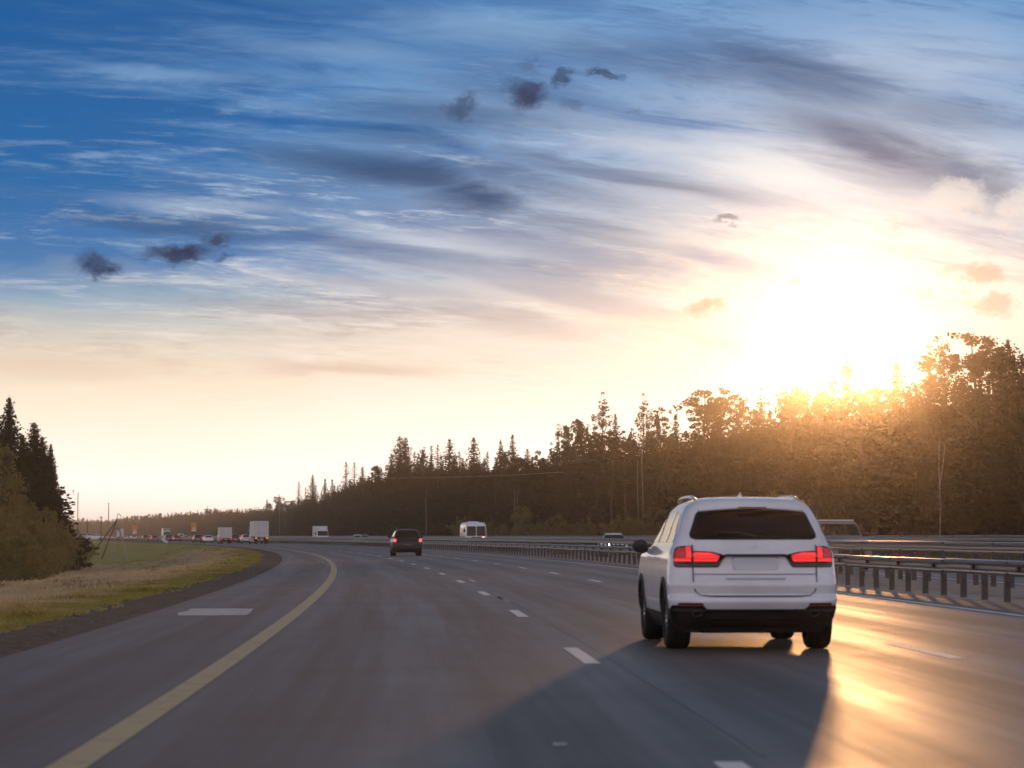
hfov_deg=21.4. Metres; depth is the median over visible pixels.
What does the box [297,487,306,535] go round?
spruce tree
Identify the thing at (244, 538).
car
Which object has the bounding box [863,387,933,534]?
spruce tree
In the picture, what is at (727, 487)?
spruce tree
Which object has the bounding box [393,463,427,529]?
spruce tree
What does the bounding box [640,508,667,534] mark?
bush
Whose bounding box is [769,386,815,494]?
birch tree
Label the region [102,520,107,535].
spruce tree
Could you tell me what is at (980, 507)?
spruce tree
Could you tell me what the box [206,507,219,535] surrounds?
birch tree
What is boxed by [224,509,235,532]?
spruce tree
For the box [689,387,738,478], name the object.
pine tree
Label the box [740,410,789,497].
spruce tree
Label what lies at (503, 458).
tree
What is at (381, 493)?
spruce tree
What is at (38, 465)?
spruce tree
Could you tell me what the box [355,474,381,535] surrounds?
spruce tree
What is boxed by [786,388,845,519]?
birch tree
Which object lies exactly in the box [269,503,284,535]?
spruce tree
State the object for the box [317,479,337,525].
spruce tree
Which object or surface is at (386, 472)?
spruce tree
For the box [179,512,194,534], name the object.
spruce tree
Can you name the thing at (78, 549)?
bush
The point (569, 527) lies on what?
bush
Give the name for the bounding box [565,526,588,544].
bush
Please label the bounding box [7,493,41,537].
leafy tree
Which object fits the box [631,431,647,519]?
birch tree
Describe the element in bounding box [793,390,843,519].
birch tree
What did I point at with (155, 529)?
spruce tree
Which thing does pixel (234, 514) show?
forest
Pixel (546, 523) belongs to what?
bush
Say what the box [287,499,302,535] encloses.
spruce tree
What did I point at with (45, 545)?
bush
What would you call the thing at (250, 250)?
sky
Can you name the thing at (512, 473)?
spruce tree
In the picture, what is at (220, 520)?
spruce tree
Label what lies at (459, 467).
spruce tree
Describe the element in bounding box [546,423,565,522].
birch tree
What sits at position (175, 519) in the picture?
birch tree
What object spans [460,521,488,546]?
bus
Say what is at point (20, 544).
bush
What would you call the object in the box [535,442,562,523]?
birch tree
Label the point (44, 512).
bush
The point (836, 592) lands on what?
edge line
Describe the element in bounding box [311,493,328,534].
spruce tree
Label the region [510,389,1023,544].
forest
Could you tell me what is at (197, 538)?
car
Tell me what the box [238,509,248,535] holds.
spruce tree
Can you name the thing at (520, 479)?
spruce tree
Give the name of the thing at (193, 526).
road sign
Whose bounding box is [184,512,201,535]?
spruce tree
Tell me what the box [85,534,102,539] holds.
car
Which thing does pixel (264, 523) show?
rear door
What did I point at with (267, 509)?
spruce tree
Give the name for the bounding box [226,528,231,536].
rear door
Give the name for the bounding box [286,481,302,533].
spruce tree
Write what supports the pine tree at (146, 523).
on the ground at (953, 555)
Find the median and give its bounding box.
[154,540,1023,606]
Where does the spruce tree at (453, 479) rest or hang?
on the ground at (953, 555)
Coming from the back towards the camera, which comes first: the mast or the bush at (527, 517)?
the mast
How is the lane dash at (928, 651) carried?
on the road at (372, 659)
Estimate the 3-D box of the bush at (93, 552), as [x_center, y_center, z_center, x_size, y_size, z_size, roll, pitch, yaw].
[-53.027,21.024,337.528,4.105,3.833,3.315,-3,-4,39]
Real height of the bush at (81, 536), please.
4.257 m
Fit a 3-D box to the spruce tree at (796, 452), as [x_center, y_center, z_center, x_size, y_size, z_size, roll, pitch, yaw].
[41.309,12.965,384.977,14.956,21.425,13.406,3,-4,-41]
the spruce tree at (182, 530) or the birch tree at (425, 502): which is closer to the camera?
the birch tree at (425, 502)
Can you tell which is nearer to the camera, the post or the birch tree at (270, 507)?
the post
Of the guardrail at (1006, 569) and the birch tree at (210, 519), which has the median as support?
the guardrail at (1006, 569)
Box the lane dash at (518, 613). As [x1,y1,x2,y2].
[509,610,528,616]
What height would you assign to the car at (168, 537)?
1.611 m
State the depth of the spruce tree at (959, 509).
312.69 m
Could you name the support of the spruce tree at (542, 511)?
on the ground at (953, 555)
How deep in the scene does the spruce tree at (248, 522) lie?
1323.30 m
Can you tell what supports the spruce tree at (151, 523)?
on the ground at (953, 555)
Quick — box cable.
[430,472,557,477]
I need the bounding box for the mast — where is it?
[108,503,109,535]
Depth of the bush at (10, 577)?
171.55 m
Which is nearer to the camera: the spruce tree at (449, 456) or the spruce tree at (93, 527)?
the spruce tree at (449, 456)
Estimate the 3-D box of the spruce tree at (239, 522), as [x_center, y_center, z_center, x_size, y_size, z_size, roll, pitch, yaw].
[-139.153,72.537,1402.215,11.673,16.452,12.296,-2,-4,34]
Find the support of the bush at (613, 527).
on the ground at (953, 555)
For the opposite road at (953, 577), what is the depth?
91.93 m
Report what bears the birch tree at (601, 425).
on the ground at (953, 555)
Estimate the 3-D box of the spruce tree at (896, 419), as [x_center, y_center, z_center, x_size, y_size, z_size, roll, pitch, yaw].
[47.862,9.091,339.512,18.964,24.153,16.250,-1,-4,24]
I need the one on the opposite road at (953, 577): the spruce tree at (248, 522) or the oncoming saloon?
the oncoming saloon
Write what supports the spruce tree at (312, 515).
on the ground at (953, 555)
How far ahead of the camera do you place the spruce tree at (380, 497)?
684.92 m
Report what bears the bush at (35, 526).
on the ground at (136, 551)
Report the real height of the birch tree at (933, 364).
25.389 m
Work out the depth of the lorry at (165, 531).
845.47 m
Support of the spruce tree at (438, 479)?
on the ground at (953, 555)
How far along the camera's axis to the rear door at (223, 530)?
466.26 m
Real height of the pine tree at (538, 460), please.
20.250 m
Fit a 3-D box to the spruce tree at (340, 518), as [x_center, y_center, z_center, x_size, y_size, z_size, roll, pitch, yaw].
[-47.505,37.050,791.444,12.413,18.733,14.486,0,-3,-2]
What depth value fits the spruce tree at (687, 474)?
440.19 m
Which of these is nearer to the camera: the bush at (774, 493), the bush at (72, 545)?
the bush at (72, 545)
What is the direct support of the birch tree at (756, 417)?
on the ground at (953, 555)
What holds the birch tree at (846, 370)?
on the ground at (953, 555)
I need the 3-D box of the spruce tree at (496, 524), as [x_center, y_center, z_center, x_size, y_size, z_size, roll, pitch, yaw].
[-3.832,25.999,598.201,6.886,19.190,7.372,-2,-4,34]
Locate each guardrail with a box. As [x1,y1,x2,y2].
[99,538,167,542]
[103,536,1023,587]
[105,537,1023,601]
[159,535,1023,560]
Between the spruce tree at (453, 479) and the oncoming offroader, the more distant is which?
the spruce tree at (453, 479)
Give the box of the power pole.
[91,513,127,558]
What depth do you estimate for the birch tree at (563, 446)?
565.63 m
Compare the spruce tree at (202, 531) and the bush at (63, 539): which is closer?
the bush at (63, 539)
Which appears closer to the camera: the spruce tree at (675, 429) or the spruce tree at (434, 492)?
the spruce tree at (675, 429)
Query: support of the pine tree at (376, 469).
on the ground at (953, 555)
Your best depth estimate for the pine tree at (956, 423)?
316.26 m
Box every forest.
[68,506,264,535]
[208,458,556,542]
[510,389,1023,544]
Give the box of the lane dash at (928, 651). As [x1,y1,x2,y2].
[889,644,961,658]
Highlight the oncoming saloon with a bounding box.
[598,532,629,554]
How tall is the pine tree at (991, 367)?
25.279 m
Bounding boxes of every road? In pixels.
[0,539,1023,767]
[276,542,1023,586]
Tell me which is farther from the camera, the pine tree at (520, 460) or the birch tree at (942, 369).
the pine tree at (520, 460)
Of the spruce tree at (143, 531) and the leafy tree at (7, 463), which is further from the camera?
the spruce tree at (143, 531)
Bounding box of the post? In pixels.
[113,527,118,559]
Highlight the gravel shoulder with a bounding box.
[0,540,281,657]
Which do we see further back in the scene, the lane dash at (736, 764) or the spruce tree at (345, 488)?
the spruce tree at (345, 488)
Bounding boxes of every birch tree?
[80,518,86,531]
[122,516,131,534]
[158,513,162,527]
[171,512,180,535]
[198,506,211,535]
[204,509,213,533]
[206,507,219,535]
[263,503,274,524]
[283,500,294,534]
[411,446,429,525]
[421,483,429,531]
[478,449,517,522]
[511,485,520,523]
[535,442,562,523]
[538,439,575,524]
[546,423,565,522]
[547,425,585,531]
[550,431,598,527]
[557,419,600,527]
[565,424,610,535]
[570,424,598,544]
[586,392,621,511]
[610,430,641,532]
[627,427,664,530]
[628,393,655,504]
[630,406,671,531]
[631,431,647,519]
[631,457,645,534]
[643,433,695,530]
[718,393,756,496]
[730,409,768,484]
[743,387,769,482]
[744,397,810,496]
[759,387,803,492]
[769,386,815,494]
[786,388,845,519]
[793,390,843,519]
[813,396,872,519]
[816,372,843,519]
[824,353,873,519]
[831,389,889,531]
[894,375,966,534]
[898,344,953,535]
[898,381,924,516]
[917,336,962,527]
[920,373,973,507]
[925,431,948,534]
[968,377,1016,462]
[971,369,1023,525]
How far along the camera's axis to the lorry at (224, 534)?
466.41 m
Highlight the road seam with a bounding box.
[499,595,767,755]
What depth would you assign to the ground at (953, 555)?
260.10 m
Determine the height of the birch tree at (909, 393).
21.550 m
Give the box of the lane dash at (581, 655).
[563,647,600,663]
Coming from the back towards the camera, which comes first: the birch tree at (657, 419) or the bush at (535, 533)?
the bush at (535, 533)
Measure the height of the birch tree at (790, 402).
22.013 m
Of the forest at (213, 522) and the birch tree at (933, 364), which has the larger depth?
the forest at (213, 522)
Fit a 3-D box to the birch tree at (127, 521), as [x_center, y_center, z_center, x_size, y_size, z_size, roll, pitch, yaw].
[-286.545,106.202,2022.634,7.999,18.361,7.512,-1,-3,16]
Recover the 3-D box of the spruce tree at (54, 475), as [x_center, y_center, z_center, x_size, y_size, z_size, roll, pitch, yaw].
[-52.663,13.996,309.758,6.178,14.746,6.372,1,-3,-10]
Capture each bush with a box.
[0,536,45,581]
[0,562,22,581]
[2,511,43,577]
[4,528,54,579]
[14,501,50,571]
[16,555,38,580]
[21,519,59,579]
[28,541,66,578]
[29,524,68,574]
[32,506,60,572]
[35,510,72,571]
[44,524,76,574]
[57,525,81,572]
[59,529,84,569]
[69,529,92,566]
[76,533,90,562]
[80,539,98,563]
[445,517,469,541]
[486,521,499,535]
[492,524,511,542]
[501,506,541,542]
[523,522,544,543]
[537,524,551,543]
[543,514,570,543]
[554,519,573,543]
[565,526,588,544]
[574,516,594,544]
[587,525,601,544]
[598,514,630,533]
[599,523,614,535]
[616,516,643,535]
[618,516,648,545]
[630,511,659,546]
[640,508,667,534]
[766,491,811,509]
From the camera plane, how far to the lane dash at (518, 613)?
45.49 m
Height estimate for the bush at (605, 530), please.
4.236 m
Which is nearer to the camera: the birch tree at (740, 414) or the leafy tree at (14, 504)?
the leafy tree at (14, 504)
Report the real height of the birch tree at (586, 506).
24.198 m
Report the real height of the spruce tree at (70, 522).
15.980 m
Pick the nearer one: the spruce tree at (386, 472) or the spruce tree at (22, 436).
the spruce tree at (22, 436)
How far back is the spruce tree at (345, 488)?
811.39 m
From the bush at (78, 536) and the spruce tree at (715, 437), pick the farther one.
the spruce tree at (715, 437)
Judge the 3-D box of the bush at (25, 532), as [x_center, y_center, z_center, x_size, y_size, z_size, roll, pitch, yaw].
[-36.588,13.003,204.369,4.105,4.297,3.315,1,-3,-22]
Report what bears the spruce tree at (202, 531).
on the ground at (953, 555)
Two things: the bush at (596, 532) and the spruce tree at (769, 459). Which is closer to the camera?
the spruce tree at (769, 459)
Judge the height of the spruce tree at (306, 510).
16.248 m
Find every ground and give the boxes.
[0,540,263,633]
[276,541,1021,560]
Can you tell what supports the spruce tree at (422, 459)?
on the ground at (953, 555)
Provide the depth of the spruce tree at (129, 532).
2070.88 m
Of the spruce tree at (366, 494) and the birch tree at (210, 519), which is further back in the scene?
the birch tree at (210, 519)
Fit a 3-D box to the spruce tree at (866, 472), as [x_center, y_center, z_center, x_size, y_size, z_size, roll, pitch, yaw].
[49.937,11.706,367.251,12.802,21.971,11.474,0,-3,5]
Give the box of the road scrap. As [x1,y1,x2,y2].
[552,743,566,745]
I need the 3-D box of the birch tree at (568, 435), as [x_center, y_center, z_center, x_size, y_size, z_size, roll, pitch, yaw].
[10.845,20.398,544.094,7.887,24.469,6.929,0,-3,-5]
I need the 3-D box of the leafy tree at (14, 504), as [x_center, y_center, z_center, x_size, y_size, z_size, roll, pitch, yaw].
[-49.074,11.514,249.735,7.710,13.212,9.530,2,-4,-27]
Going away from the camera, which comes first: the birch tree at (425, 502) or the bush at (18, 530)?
the bush at (18, 530)
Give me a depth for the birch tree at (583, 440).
544.93 m
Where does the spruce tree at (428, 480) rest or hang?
on the ground at (953, 555)
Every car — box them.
[76,533,89,536]
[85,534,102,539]
[163,535,171,540]
[173,535,181,541]
[192,534,202,542]
[202,535,213,542]
[231,534,239,542]
[239,534,251,542]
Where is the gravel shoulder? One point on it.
(35, 634)
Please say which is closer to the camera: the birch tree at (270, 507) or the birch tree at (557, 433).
the birch tree at (557, 433)
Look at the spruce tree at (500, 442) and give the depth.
617.42 m
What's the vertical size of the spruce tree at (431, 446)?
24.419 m
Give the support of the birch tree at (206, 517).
on the ground at (953, 555)
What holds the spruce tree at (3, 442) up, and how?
on the ground at (136, 551)
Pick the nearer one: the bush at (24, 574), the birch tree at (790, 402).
the bush at (24, 574)
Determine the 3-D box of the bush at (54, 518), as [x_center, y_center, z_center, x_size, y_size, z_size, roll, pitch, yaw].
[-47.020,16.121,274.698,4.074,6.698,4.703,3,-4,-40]
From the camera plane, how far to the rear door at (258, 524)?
444.04 m
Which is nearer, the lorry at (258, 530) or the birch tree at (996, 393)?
the birch tree at (996, 393)
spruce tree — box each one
[0,395,46,521]
[0,414,42,533]
[16,434,29,463]
[18,421,98,570]
[37,437,86,568]
[46,444,69,526]
[81,519,89,532]
[89,522,99,534]
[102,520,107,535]
[109,519,117,535]
[124,515,132,535]
[129,515,137,535]
[136,515,140,533]
[137,515,146,535]
[137,516,142,534]
[146,515,154,534]
[150,515,161,535]
[157,515,166,535]
[164,514,174,535]
[179,512,188,532]
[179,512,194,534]
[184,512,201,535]
[195,510,199,524]
[197,512,205,535]
[212,510,223,535]
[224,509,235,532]
[232,510,243,533]
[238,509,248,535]
[241,508,253,533]
[261,499,272,520]
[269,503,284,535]
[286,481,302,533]
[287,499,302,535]
[293,475,319,534]
[294,496,309,535]
[295,492,320,541]
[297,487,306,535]
[307,479,329,535]
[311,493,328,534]
[314,490,323,525]
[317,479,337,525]
[322,486,342,535]
[328,462,352,535]
[332,480,355,539]
[336,467,367,539]
[337,462,358,532]
[339,476,372,542]
[340,478,360,535]
[353,436,414,535]
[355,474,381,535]
[360,438,421,539]
[362,465,392,534]
[372,455,397,514]
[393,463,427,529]
[402,457,435,540]
[412,445,436,526]
[412,452,417,471]
[417,439,465,535]
[419,455,448,540]
[420,445,447,535]
[425,437,491,541]
[427,455,468,540]
[449,452,463,493]
[454,458,500,541]
[482,461,505,541]
[486,450,489,488]
[489,435,522,542]
[489,439,506,492]
[501,448,534,542]
[506,456,538,534]
[516,457,561,543]
[586,412,631,535]
[599,445,641,535]
[645,414,691,531]
[656,430,705,524]
[672,428,716,507]
[683,404,745,498]
[706,415,748,496]
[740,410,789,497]
[766,402,832,516]
[837,397,882,526]
[841,362,941,535]
[845,388,928,535]
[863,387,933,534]
[906,375,995,541]
[943,339,1023,541]
[963,353,1023,541]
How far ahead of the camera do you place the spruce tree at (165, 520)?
1869.74 m
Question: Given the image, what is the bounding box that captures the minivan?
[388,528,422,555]
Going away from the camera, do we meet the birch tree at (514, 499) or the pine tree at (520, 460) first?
the birch tree at (514, 499)
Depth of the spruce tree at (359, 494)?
770.66 m
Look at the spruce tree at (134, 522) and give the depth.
2039.97 m
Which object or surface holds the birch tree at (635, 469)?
on the ground at (953, 555)
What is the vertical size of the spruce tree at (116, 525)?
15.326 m
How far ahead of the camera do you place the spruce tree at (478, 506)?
610.08 m
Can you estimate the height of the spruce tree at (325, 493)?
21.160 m
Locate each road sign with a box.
[132,525,136,534]
[191,523,196,537]
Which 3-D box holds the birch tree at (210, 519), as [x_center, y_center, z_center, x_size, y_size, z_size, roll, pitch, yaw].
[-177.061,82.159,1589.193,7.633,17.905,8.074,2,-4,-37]
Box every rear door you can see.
[220,528,225,536]
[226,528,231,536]
[255,521,261,535]
[262,521,268,535]
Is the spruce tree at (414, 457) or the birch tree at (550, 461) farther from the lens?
the spruce tree at (414, 457)
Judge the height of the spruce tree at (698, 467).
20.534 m
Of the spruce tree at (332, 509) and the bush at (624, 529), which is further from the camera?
the spruce tree at (332, 509)
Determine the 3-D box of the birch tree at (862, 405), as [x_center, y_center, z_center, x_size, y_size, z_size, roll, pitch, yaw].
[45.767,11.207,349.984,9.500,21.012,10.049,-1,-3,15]
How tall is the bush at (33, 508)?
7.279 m
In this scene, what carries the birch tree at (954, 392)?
on the ground at (953, 555)
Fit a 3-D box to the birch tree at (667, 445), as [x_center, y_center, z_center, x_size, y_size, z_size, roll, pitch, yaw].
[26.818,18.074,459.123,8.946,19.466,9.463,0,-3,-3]
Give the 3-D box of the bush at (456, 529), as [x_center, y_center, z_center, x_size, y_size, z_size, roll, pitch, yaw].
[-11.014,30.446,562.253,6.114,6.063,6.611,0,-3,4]
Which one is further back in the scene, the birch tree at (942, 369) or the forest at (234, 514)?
the forest at (234, 514)
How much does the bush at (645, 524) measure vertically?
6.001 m
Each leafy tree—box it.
[0,443,42,569]
[0,450,22,552]
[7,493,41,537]
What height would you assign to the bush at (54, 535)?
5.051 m
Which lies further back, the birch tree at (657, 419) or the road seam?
the birch tree at (657, 419)
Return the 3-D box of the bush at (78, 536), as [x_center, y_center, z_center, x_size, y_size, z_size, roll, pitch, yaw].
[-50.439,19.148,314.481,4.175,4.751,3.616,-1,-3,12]
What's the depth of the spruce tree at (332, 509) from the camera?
820.18 m
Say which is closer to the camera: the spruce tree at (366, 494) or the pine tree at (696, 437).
the pine tree at (696, 437)
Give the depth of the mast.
1448.05 m
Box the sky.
[0,0,1023,524]
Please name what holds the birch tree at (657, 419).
on the ground at (953, 555)
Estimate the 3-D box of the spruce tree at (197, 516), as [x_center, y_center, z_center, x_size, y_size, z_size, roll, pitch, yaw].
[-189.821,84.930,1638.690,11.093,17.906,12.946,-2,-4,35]
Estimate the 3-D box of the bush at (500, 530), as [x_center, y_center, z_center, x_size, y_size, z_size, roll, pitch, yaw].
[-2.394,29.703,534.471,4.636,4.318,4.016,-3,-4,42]
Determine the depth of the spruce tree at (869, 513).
337.59 m
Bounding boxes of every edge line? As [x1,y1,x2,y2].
[46,542,336,767]
[186,541,1023,615]
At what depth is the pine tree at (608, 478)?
508.87 m
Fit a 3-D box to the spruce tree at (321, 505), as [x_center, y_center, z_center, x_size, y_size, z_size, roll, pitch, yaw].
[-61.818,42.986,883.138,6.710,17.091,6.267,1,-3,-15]
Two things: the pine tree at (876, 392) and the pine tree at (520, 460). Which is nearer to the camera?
the pine tree at (876, 392)
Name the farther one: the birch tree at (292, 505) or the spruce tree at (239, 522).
the spruce tree at (239, 522)
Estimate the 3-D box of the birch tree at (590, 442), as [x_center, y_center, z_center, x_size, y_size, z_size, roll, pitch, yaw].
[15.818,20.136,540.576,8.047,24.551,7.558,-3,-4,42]
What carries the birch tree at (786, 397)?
on the ground at (953, 555)
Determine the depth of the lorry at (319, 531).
449.18 m
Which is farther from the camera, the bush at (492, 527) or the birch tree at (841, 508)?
the bush at (492, 527)
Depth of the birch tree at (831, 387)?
373.65 m
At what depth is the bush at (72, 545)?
284.20 m
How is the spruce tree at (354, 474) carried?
on the ground at (953, 555)
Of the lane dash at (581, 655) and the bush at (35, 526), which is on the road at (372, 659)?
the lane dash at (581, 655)
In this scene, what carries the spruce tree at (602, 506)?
on the ground at (953, 555)
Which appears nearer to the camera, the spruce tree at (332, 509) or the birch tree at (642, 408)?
the birch tree at (642, 408)
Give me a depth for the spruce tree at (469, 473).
621.72 m
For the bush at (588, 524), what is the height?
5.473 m
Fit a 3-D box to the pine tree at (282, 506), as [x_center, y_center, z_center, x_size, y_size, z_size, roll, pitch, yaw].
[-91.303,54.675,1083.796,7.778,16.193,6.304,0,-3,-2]
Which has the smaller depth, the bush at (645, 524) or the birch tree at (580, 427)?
the bush at (645, 524)
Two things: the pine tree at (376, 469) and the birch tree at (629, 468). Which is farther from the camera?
the pine tree at (376, 469)
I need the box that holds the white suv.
[632,493,836,647]
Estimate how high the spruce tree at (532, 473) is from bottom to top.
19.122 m
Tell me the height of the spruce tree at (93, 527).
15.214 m
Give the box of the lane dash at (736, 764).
[714,761,749,767]
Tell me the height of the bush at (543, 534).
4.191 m
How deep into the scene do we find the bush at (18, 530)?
224.56 m
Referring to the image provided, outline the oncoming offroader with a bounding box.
[817,520,871,569]
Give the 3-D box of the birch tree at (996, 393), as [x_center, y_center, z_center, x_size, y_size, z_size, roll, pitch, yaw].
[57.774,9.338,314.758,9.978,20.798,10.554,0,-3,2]
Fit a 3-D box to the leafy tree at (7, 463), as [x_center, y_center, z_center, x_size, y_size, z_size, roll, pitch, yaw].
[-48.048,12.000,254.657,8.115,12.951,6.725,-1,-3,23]
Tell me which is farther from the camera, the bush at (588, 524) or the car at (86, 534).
the car at (86, 534)
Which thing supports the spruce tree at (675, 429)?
on the ground at (953, 555)
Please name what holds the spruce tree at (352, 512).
on the ground at (953, 555)
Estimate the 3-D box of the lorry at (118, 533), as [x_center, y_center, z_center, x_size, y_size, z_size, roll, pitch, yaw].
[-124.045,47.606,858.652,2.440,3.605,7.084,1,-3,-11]
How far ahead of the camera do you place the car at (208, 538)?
509.40 m
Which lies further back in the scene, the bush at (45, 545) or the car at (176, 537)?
the car at (176, 537)
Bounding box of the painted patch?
[178,608,252,615]
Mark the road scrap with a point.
(554, 744)
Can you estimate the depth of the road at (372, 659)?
24.46 m
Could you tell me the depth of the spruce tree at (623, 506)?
513.32 m
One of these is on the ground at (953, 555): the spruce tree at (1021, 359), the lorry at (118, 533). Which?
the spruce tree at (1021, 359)
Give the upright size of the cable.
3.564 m
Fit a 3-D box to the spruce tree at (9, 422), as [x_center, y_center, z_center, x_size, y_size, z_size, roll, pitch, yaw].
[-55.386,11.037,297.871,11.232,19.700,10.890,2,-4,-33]
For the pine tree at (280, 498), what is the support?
on the ground at (953, 555)
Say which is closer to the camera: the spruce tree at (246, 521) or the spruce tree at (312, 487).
the spruce tree at (312, 487)
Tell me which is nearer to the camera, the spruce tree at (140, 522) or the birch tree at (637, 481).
the birch tree at (637, 481)
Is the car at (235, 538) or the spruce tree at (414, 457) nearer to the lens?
the car at (235, 538)
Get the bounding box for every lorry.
[116,529,123,539]
[162,528,169,536]
[216,527,231,543]
[247,521,268,543]
[312,526,329,536]
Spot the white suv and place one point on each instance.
(739, 563)
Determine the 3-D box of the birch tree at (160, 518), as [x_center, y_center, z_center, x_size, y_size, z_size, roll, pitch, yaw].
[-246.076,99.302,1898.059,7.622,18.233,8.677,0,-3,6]
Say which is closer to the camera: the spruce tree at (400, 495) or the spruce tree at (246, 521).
the spruce tree at (400, 495)
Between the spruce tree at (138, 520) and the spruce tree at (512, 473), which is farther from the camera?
the spruce tree at (138, 520)
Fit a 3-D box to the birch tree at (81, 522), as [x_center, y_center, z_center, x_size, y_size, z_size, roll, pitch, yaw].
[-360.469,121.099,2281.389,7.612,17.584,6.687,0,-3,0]
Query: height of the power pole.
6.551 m
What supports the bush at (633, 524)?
on the ground at (953, 555)
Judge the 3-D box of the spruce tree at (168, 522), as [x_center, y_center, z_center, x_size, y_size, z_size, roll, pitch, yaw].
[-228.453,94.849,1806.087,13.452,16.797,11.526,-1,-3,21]
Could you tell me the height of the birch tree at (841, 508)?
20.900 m
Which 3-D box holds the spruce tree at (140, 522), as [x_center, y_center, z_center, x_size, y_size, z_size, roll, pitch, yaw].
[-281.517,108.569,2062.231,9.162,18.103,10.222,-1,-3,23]
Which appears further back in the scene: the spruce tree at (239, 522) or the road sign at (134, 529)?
the spruce tree at (239, 522)
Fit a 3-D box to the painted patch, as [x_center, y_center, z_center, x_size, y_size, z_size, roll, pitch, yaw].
[-5.084,3.903,46.499,1.219,0.001,4.504,0,-3,-4]
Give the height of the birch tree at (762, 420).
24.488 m
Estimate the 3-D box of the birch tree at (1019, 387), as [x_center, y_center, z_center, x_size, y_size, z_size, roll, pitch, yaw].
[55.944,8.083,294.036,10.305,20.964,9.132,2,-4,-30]
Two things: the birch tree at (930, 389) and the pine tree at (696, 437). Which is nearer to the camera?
the birch tree at (930, 389)
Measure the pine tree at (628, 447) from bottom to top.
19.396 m
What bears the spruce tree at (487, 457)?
on the ground at (953, 555)
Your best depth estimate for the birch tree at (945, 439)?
309.77 m
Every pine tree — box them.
[143,513,150,525]
[273,494,284,515]
[274,501,291,533]
[369,466,385,498]
[503,456,536,488]
[530,450,544,494]
[582,430,630,524]
[607,440,652,535]
[671,389,732,494]
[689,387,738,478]
[840,380,902,455]
[915,332,1023,481]
[947,335,1023,489]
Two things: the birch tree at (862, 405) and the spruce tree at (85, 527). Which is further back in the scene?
the spruce tree at (85, 527)

